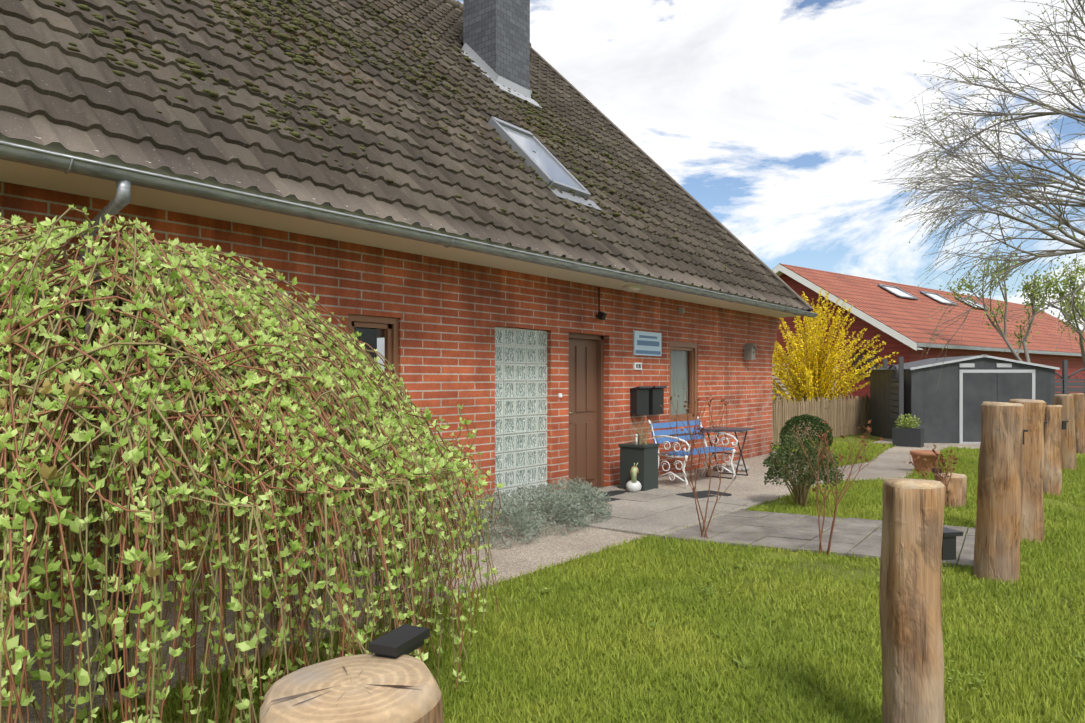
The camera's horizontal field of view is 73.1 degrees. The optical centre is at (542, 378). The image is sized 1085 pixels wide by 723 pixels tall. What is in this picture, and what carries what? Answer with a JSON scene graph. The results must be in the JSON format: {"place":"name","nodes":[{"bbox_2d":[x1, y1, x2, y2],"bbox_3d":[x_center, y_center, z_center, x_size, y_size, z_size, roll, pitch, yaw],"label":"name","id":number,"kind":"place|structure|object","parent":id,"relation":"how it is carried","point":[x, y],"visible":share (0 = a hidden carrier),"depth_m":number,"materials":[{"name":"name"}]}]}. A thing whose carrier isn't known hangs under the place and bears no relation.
{"place":"outdoors","nodes":[
{"label":"outdoors","id":0,"kind":"place"},
{"bbox_2d":[38,430,1084,722],"bbox_3d":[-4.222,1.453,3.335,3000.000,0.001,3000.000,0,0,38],"label":"ground","id":1,"kind":"structure","parent":0,"point":[859,572],"depth_m":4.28,"materials":[{"name":"green plant"}]},
{"bbox_2d":[2,512,646,722],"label":"gravel strip","id":2,"kind":"object","parent":1,"relation":"on","point":[517,558],"visible":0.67,"depth_m":4.70,"materials":[{"name":"beige gravel"}]},
{"bbox_2d":[0,204,504,722],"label":"shrub","id":3,"kind":"object","parent":2,"relation":"on","point":[116,681],"depth_m":2.46,"materials":[{"name":"green plant"}]},
{"bbox_2d":[400,494,492,543],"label":"lavender leaves","id":4,"kind":"object","parent":2,"relation":"on","point":[465,518],"visible":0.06,"depth_m":6.55,"materials":[{"name":"green plant"}]},
{"bbox_2d":[452,490,543,539],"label":"lavender leaves","id":5,"kind":"object","parent":2,"relation":"on","point":[503,495],"visible":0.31,"depth_m":6.94,"materials":[{"name":"green plant"}]},
{"bbox_2d":[463,496,546,547],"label":"lavender leaves","id":6,"kind":"object","parent":2,"relation":"on","point":[522,509],"visible":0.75,"depth_m":6.45,"materials":[{"name":"green plant"}]},
{"bbox_2d":[496,482,574,526],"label":"lavender leaves","id":7,"kind":"object","parent":2,"relation":"on","point":[535,491],"visible":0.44,"depth_m":7.41,"materials":[{"name":"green plant"}]},
{"bbox_2d":[519,489,593,537],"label":"lavender leaves","id":8,"kind":"object","parent":2,"relation":"on","point":[563,504],"visible":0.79,"depth_m":6.95,"materials":[{"name":"green plant"}]},
{"bbox_2d":[259,654,443,722],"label":"post","id":9,"kind":"object","parent":1,"relation":"on","point":[368,688],"visible":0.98,"depth_m":0.89,"materials":[{"name":"brown wood"}]},
{"bbox_2d":[369,624,429,657],"bbox_3d":[-0.202,0.376,1.040,0.065,0.022,0.094,0,0,38],"label":"box","id":10,"kind":"object","parent":9,"relation":"on","point":[404,639],"visible":1,"depth_m":1.03,"materials":[{"name":"black plastic"}]},
{"bbox_2d":[0,181,771,612],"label":"house wall","id":11,"kind":"structure","parent":1,"relation":"on","point":[450,315],"depth_m":7.81,"materials":[{"name":"brick"}]},
{"bbox_2d":[348,314,398,381],"bbox_3d":[-1.586,-0.262,6.759,0.075,0.630,0.600,0,0,38],"label":"window frame","id":12,"kind":"structure","parent":11,"relation":"attached to","point":[390,325],"depth_m":6.91,"materials":[{"name":"brown wood"}]},
{"bbox_2d":[354,327,384,370],"bbox_3d":[-1.619,-0.262,6.785,0.001,0.510,0.480,0,0,38],"label":"glass window","id":13,"kind":"structure","parent":12,"relation":"in","point":[373,338],"depth_m":6.85,"materials":[{"name":"grey glass"}]},
{"bbox_2d":[0,130,806,317],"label":"soffit","id":14,"kind":"structure","parent":11,"relation":"attached to","point":[39,177],"depth_m":5.74,"materials":[{"name":"beige"}]},
{"bbox_2d":[0,141,817,602],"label":"gutter","id":15,"kind":"object","parent":14,"relation":"attached to","point":[124,177],"visible":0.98,"depth_m":5.09,"materials":[{"name":"metal"}]},
{"bbox_2d":[622,285,641,291],"bbox_3d":[1.179,-1.197,9.645,0.253,0.117,0.260,0,0,38],"label":"eave lamp","id":16,"kind":"object","parent":14,"relation":"attached to","point":[631,288],"visible":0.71,"depth_m":9.56,"materials":[{"name":"white"}]},
{"bbox_2d":[0,0,809,309],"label":"roof","id":17,"kind":"structure","parent":11,"relation":"attached to","point":[84,98],"depth_m":7.27,"materials":[{"name":"tile"}]},
{"bbox_2d":[461,43,541,108],"bbox_3d":[-0.772,-5.504,13.317,1.070,1.120,1.260,0,0,38],"label":"flashing","id":18,"kind":"object","parent":17,"relation":"attached to","point":[500,81],"visible":0.62,"depth_m":13.01,"materials":[{"name":"grey metal"}]},
{"bbox_2d":[488,116,601,210],"bbox_3d":[0.000,-3.055,10.391,1.323,1.359,1.060,0,0,38],"label":"skylight frame","id":19,"kind":"object","parent":17,"relation":"on","point":[497,123],"visible":0.67,"depth_m":10.17,"materials":[{"name":"grey metal"}]},
{"bbox_2d":[501,125,581,189],"bbox_3d":[-0.031,-3.141,10.415,1.000,1.000,0.790,0,0,38],"label":"skylight glass","id":20,"kind":"object","parent":19,"relation":"in","point":[546,163],"visible":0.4,"depth_m":10.45,"materials":[{"name":"clear glass"}]},
{"bbox_2d":[495,327,546,506],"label":"glass blocks","id":21,"kind":"structure","parent":11,"relation":"attached to","point":[520,406],"depth_m":8.43,"materials":[{"name":"grey"}]},
{"bbox_2d":[569,333,603,491],"bbox_3d":[0.487,0.438,9.506,0.120,2.030,0.920,0,0,38],"label":"door","id":22,"kind":"structure","parent":11,"relation":"attached to","point":[586,406],"depth_m":9.62,"materials":[{"name":"brown wood"}]},
{"bbox_2d":[597,287,606,319],"bbox_3d":[0.768,-0.973,9.499,0.120,0.430,0.070,0,0,38],"label":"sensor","id":23,"kind":"object","parent":11,"relation":"attached to","point":[601,315],"visible":0.97,"depth_m":9.49,"materials":[{"name":"black plastic"}]},
{"bbox_2d":[634,362,641,369],"bbox_3d":[1.344,-0.177,10.319,0.015,0.100,0.200,0,0,38],"label":"number plate","id":24,"kind":"object","parent":11,"relation":"attached to","point":[635,363],"visible":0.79,"depth_m":10.28,"materials":[{"name":"white plastic"}]},
{"bbox_2d":[633,331,660,355],"bbox_3d":[1.514,-0.502,10.529,0.020,0.340,0.760,0,0,38],"label":"sign","id":25,"kind":"object","parent":11,"relation":"attached to","point":[636,334],"visible":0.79,"depth_m":10.48,"materials":[{"name":"white"}]},
{"bbox_2d":[636,335,660,354],"bbox_3d":[1.523,-0.484,10.521,0.004,0.262,0.700,0,0,38],"label":"sign text","id":26,"kind":"object","parent":25,"relation":"on","point":[647,343],"visible":1,"depth_m":10.49},
{"bbox_2d":[630,386,666,415],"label":"mailboxes","id":27,"kind":"object","parent":11,"relation":"attached to","point":[646,400],"visible":1,"depth_m":10.31,"materials":[{"name":"grey metal"}]},
{"bbox_2d":[678,308,684,312],"bbox_3d":[2.135,-1.047,11.249,0.080,0.080,0.050,0,0,38],"label":"sensor","id":28,"kind":"object","parent":11,"relation":"attached to","point":[681,310],"visible":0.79,"depth_m":11.23,"materials":[{"name":"grey plastic"}]},
{"bbox_2d":[669,341,697,421],"bbox_3d":[2.172,0.058,11.461,0.075,1.270,0.960,0,0,38],"label":"window frame","id":29,"kind":"structure","parent":11,"relation":"attached to","point":[691,348],"depth_m":11.73,"materials":[{"name":"brown wood"}]},
{"bbox_2d":[671,350,688,414],"bbox_3d":[2.139,0.058,11.488,0.001,1.100,0.790,0,0,38],"label":"glass window","id":30,"kind":"structure","parent":29,"relation":"in","point":[679,370],"depth_m":11.50,"materials":[{"name":"grey glass"}]},
{"bbox_2d":[668,421,706,429],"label":"sill","id":31,"kind":"structure","parent":11,"relation":"attached to","point":[704,424],"depth_m":11.36,"materials":[{"name":"brick"}]},
{"bbox_2d":[743,343,756,359],"bbox_3d":[3.731,-0.488,13.224,0.200,0.297,0.245,0,0,38],"label":"wall lamp","id":32,"kind":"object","parent":11,"relation":"attached to","point":[749,348],"depth_m":13.16,"materials":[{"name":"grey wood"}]},
{"bbox_2d":[772,317,779,352],"bbox_3d":[4.516,-0.847,14.517,0.240,0.700,0.420,0,0,38],"label":"corbel","id":33,"kind":"object","parent":11,"relation":"attached to","point":[775,324],"visible":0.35,"depth_m":14.37,"materials":[{"name":"wood"}]},
{"bbox_2d":[495,484,765,537],"bbox_3d":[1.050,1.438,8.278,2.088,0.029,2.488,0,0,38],"label":"paved path","id":34,"kind":"structure","parent":1,"relation":"on","point":[661,512],"depth_m":7.94,"materials":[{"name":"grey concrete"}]},
{"bbox_2d":[532,476,596,514],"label":"lavender leaves","id":35,"kind":"object","parent":34,"relation":"on","point":[563,480],"visible":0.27,"depth_m":7.92,"materials":[{"name":"green plant"}]},
{"bbox_2d":[556,480,612,523],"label":"lavender leaves","id":36,"kind":"object","parent":34,"relation":"on","point":[587,496],"visible":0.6,"depth_m":7.43,"materials":[{"name":"green plant"}]},
{"bbox_2d":[592,490,639,501],"bbox_3d":[0.853,1.436,8.946,0.816,0.015,0.510,0,0,-44],"label":"mat","id":37,"kind":"object","parent":34,"relation":"on","point":[615,492],"visible":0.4,"depth_m":9.11,"materials":[{"name":"black"}]},
{"bbox_2d":[626,463,641,491],"bbox_3d":[1.161,1.249,9.269,0.200,0.397,0.241,0,0,38],"label":"snail","id":38,"kind":"object","parent":34,"relation":"on","point":[633,484],"visible":0.96,"depth_m":9.18,"materials":[{"name":"grey ceramic"}]},
{"bbox_2d":[618,443,659,490],"bbox_3d":[1.260,1.153,9.555,0.390,0.600,0.390,0,0,38],"label":"planter","id":39,"kind":"object","parent":34,"relation":"on","point":[644,457],"visible":0.71,"depth_m":9.44,"materials":[{"name":"grey plastic"}]},
{"bbox_2d":[617,414,655,444],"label":"planter grass","id":40,"kind":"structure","parent":39,"relation":"in","point":[640,437],"depth_m":9.53,"materials":[{"name":"beige plant"}]},
{"bbox_2d":[676,490,730,498],"bbox_3d":[1.993,1.436,9.062,0.632,0.015,0.408,0,0,-34],"label":"mat","id":41,"kind":"object","parent":34,"relation":"on","point":[702,494],"visible":0.58,"depth_m":9.03,"materials":[{"name":"black"}]},
{"bbox_2d":[658,451,825,501],"bbox_3d":[3.558,1.449,11.714,2.550,0.001,6.000,0,0,38],"label":"gravel strip","id":42,"kind":"object","parent":1,"relation":"on","point":[751,485],"visible":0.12,"depth_m":10.22,"materials":[{"name":"beige gravel"}]},
{"bbox_2d":[649,417,737,488],"bbox_3d":[2.121,1.012,10.263,0.808,0.894,1.312,0,0,38],"label":"iron bench","id":43,"kind":"object","parent":42,"relation":"on","point":[704,468],"visible":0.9,"depth_m":9.96,"materials":[{"name":"white metal"}]},
{"bbox_2d":[650,420,733,455],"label":"bench slats","id":44,"kind":"object","parent":43,"relation":"attached to","point":[671,431],"visible":0.73,"depth_m":10.29,"materials":[{"name":"blue wood"}]},
{"bbox_2d":[706,431,747,478],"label":"table legs","id":45,"kind":"object","parent":42,"relation":"on","point":[741,455],"visible":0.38,"depth_m":10.84,"materials":[{"name":"black metal"}]},
{"bbox_2d":[703,427,752,431],"bbox_3d":[2.745,0.753,10.891,0.620,0.022,0.620,0,0,30],"label":"table top","id":46,"kind":"object","parent":45,"relation":"on","point":[732,429],"visible":0.79,"depth_m":10.71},
{"bbox_2d":[713,461,749,471],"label":"stones","id":47,"kind":"object","parent":42,"relation":"on","point":[728,464],"visible":0.56,"depth_m":11.53,"materials":[{"name":"grey stone"}]},
{"bbox_2d":[779,414,832,447],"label":"box ball leaves","id":48,"kind":"object","parent":42,"relation":"on","point":[797,420],"visible":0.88,"depth_m":12.84,"materials":[{"name":"green plant"}]},
{"bbox_2d":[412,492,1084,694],"bbox_3d":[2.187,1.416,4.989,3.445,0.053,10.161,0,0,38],"label":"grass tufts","id":49,"kind":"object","parent":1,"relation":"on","point":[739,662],"visible":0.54,"depth_m":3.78,"materials":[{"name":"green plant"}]},
{"bbox_2d":[762,432,843,506],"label":"shrub leaves","id":50,"kind":"object","parent":1,"relation":"on","point":[772,472],"depth_m":8.21,"materials":[{"name":"green plant"}]},
{"bbox_2d":[772,364,836,410],"bbox_3d":[7.381,0.453,22.217,5.282,2.000,0.090,0,0,-36],"label":"slat fence","id":51,"kind":"object","parent":1,"relation":"on","point":[774,393],"visible":0.06,"depth_m":22.04,"materials":[{"name":"beige wood"}]},
{"bbox_2d":[772,394,869,444],"bbox_3d":[6.426,0.915,17.272,7.193,1.076,0.104,0,0,-45],"label":"paling fence","id":52,"kind":"object","parent":1,"relation":"on","point":[844,416],"visible":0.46,"depth_m":17.85,"materials":[{"name":"brown wood"}]},
{"bbox_2d":[772,288,898,406],"bbox_3d":[7.424,-0.702,19.953,4.252,3.460,4.202,0,0,38],"label":"forsythia bush","id":53,"kind":"object","parent":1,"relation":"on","point":[808,371],"visible":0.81,"depth_m":19.48,"materials":[{"name":"yellow plant"}]},
{"bbox_2d":[794,420,884,556],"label":"rose stems","id":54,"kind":"object","parent":1,"relation":"on","point":[835,510],"depth_m":6.06,"materials":[{"name":"brown plant"}]},
{"bbox_2d":[715,530,967,566],"bbox_3d":[2.748,1.448,6.775,2.920,0.001,1.692,0,0,26],"label":"edging","id":55,"kind":"object","parent":1,"relation":"on","point":[943,565],"depth_m":6.24,"materials":[{"name":"grey concrete"}]},
{"bbox_2d":[870,357,903,435],"bbox_3d":[8.539,0.478,18.242,0.090,1.950,3.573,0,0,14],"label":"lattice fence","id":56,"kind":"object","parent":1,"relation":"on","point":[899,385],"visible":0.42,"depth_m":16.86,"materials":[{"name":"grey wood"}]},
{"bbox_2d":[879,478,944,722],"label":"post","id":57,"kind":"object","parent":1,"relation":"on","point":[910,606],"visible":1,"depth_m":2.75,"materials":[{"name":"brown wood"}]},
{"bbox_2d":[910,450,939,472],"bbox_3d":[5.929,1.288,11.361,0.418,0.330,0.418,0,0,38],"label":"terracotta pot","id":58,"kind":"object","parent":1,"relation":"on","point":[921,454],"visible":0.79,"depth_m":11.23,"materials":[{"name":"brown ceramic"}]},
{"bbox_2d":[902,444,956,489],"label":"rose leaves","id":59,"kind":"object","parent":1,"relation":"on","point":[936,460],"depth_m":6.96,"materials":[{"name":"green plant"}]},
{"bbox_2d":[934,473,966,508],"bbox_3d":[4.639,1.295,8.361,0.333,0.415,0.343,0,0,-13],"label":"stump","id":60,"kind":"object","parent":1,"relation":"on","point":[955,490],"visible":0.4,"depth_m":8.22,"materials":[{"name":"brown wood"}]},
{"bbox_2d":[870,357,1054,442],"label":"shed walls","id":61,"kind":"structure","parent":1,"relation":"on","point":[931,407],"depth_m":16.41,"materials":[{"name":"grey metal"}]},
{"bbox_2d":[872,355,979,369],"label":"shed roof","id":62,"kind":"structure","parent":61,"relation":"on","point":[908,365],"depth_m":17.48,"materials":[{"name":"grey metal"}]},
{"bbox_2d":[910,354,1059,442],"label":"shed trim","id":63,"kind":"structure","parent":61,"relation":"attached to","point":[961,372],"depth_m":16.32,"materials":[{"name":"white metal"}]},
{"bbox_2d":[963,373,1031,441],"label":"shed door","id":64,"kind":"structure","parent":61,"relation":"attached to","point":[979,389],"depth_m":16.33,"materials":[{"name":"grey metal"}]},
{"bbox_2d":[871,360,1084,393],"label":"lattice fence","id":65,"kind":"object","parent":1,"relation":"on","point":[1064,384],"visible":0.04,"depth_m":19.57,"materials":[{"name":"grey wood"}]},
{"bbox_2d":[872,438,1083,454],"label":"shed pad","id":66,"kind":"object","parent":1,"relation":"on","point":[961,445],"depth_m":16.07,"materials":[{"name":"grey concrete"}]},
{"bbox_2d":[874,0,1084,389],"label":"bare tree","id":67,"kind":"object","parent":1,"relation":"on","point":[1059,218],"visible":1,"depth_m":8.98,"materials":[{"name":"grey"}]},
{"bbox_2d":[973,401,1024,583],"bbox_3d":[3.304,0.833,5.311,0.326,1.339,0.330,0,0,38],"label":"post","id":68,"kind":"object","parent":1,"relation":"on","point":[999,516],"visible":0.98,"depth_m":5.19,"materials":[{"name":"brown wood"}]},
{"bbox_2d":[1008,399,1045,542],"bbox_3d":[4.372,0.844,6.644,0.324,1.317,0.278,0,0,38],"label":"post","id":69,"kind":"object","parent":1,"relation":"on","point":[1033,480],"visible":0.65,"depth_m":6.51,"materials":[{"name":"brown wood"}]},
{"bbox_2d":[1016,254,1084,392],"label":"tree leaves","id":70,"kind":"object","parent":1,"relation":"on","point":[1065,282],"depth_m":22.40,"materials":[{"name":"green plant"}]},
{"bbox_2d":[1043,405,1062,494],"bbox_3d":[6.387,0.915,9.229,0.276,1.175,0.316,0,0,38],"label":"post","id":71,"kind":"object","parent":1,"relation":"on","point":[1052,482],"visible":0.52,"depth_m":9.13,"materials":[{"name":"brown wood"}]},
{"bbox_2d":[1053,394,1076,469],"bbox_3d":[8.381,0.876,11.746,0.310,1.254,0.298,0,0,38],"label":"post","id":72,"kind":"object","parent":1,"relation":"on","point":[1068,443],"visible":0.58,"depth_m":11.63,"materials":[{"name":"brown wood"}]},
{"bbox_2d":[1052,289,1084,329],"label":"tree leaves","id":73,"kind":"object","parent":1,"relation":"on","point":[1077,306],"depth_m":24.41,"materials":[{"name":"green plant"}]},
{"bbox_2d":[1069,393,1084,453],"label":"post","id":74,"kind":"object","parent":1,"relation":"on","point":[1079,409],"visible":0.67,"depth_m":14.10,"materials":[{"name":"brown wood"}]},
{"bbox_2d":[456,0,1084,330],"label":"sky","id":75,"kind":"structure","parent":0,"point":[773,115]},
{"bbox_2d":[659,509,1020,568],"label":"slab path","id":76,"kind":"structure","parent":0,"point":[727,528],"depth_m":6.74,"materials":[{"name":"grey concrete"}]},
{"bbox_2d":[660,388,742,537],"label":"rose stems","id":77,"kind":"object","parent":76,"relation":"on","point":[694,488],"depth_m":6.61,"materials":[{"name":"brown plant"}]},
{"bbox_2d":[942,527,962,559],"bbox_3d":[1.566,0.644,2.869,0.120,0.107,0.085,0,0,78],"label":"planter","id":78,"kind":"object","parent":76,"relation":"on","point":[949,544],"visible":0.39,"depth_m":2.82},
{"bbox_2d":[816,446,942,480],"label":"gravel path","id":79,"kind":"structure","parent":0,"point":[886,464],"depth_m":12.06,"materials":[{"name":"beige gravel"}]},
{"bbox_2d":[892,427,923,447],"bbox_3d":[7.822,1.253,15.670,0.550,0.400,0.320,0,0,38],"label":"planter","id":80,"kind":"object","parent":79,"relation":"on","point":[907,437],"visible":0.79,"depth_m":15.53,"materials":[{"name":"grey plastic"}]},
{"bbox_2d":[894,414,920,427],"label":"plant leaves","id":81,"kind":"object","parent":80,"relation":"in","point":[909,420],"visible":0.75,"depth_m":15.64,"materials":[{"name":"green plant"}]},
{"bbox_2d":[772,267,1084,407],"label":"red house walls","id":82,"kind":"structure","parent":0,"point":[910,354],"depth_m":24.89,"materials":[{"name":"red brick"}]},
{"bbox_2d":[772,264,922,350],"bbox_3d":[8.588,-2.457,26.146,9.560,3.240,0.470,0,0,51],"label":"bargeboard","id":83,"kind":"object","parent":82,"relation":"attached to","point":[778,269],"depth_m":23.89,"materials":[{"name":"white wood"}]},
{"bbox_2d":[852,349,877,379],"bbox_3d":[10.562,-0.447,24.011,0.877,1.000,0.202,0,0,38],"label":"red house window","id":84,"kind":"structure","parent":82,"relation":"in","point":[860,357],"depth_m":24.04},
{"bbox_2d":[772,263,1084,352],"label":"roof","id":85,"kind":"structure","parent":82,"relation":"on","point":[908,318],"depth_m":27.79,"materials":[{"name":"red tile"}]},
{"bbox_2d":[877,284,987,309],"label":"skylight frames","id":86,"kind":"structure","parent":85,"relation":"on","point":[912,297],"depth_m":30.58,"materials":[{"name":"grey metal"}]},
{"bbox_2d":[884,286,983,307],"bbox_3d":[16.817,-3.420,31.200,8.500,0.533,0.846,0,0,-39],"label":"skylight glass","id":87,"kind":"object","parent":86,"relation":"in","point":[898,291],"visible":0.33,"depth_m":30.35,"materials":[{"name":"white glass"}]},
{"bbox_2d":[917,343,1081,355],"bbox_3d":[17.986,-1.037,33.624,9.520,0.120,24.450,0,0,51],"label":"gutter","id":88,"kind":"object","parent":85,"relation":"attached to","point":[988,349],"visible":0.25,"depth_m":25.67,"materials":[{"name":"white metal"}]},
{"bbox_2d":[939,250,1058,362],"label":"tree leaves","id":89,"kind":"object","parent":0,"point":[1023,293],"depth_m":22.69,"materials":[{"name":"green plant"}]},
{"bbox_2d":[1062,421,1068,429],"bbox_3d":[6.548,0.584,9.240,0.120,0.107,0.085,0,0,78],"label":"metal hook","id":90,"kind":"object","parent":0,"point":[1063,425],"visible":0.43,"depth_m":9.19,"materials":[{"name":"black metal"}]},
{"bbox_3d":[-5.774,-4.822,11.827,14.200,7.130,17.360,0,0,38],"label":"roof underside","id":91,"kind":"object","parent":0,"visible":0},
{"bbox_2d":[54,0,742,268],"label":"roof moss","id":92,"kind":"object","parent":91,"relation":"on","point":[298,58],"visible":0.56,"depth_m":8.53,"materials":[{"name":"green plant"}]},
{"bbox_2d":[443,0,530,46],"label":"ridge caps","id":93,"kind":"object","parent":91,"relation":"on","point":[456,4],"visible":0.12,"depth_m":16.47,"materials":[{"name":"tile"}]},
{"bbox_2d":[463,0,529,89],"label":"chimney","id":94,"kind":"object","parent":91,"relation":"on","point":[496,36],"depth_m":13.05,"materials":[{"name":"stone"}]},
{"bbox_2d":[530,47,812,311],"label":"verge tiles","id":95,"kind":"object","parent":91,"relation":"attached to","point":[763,264],"visible":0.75,"depth_m":15.78,"materials":[{"name":"tile"}]}
]}

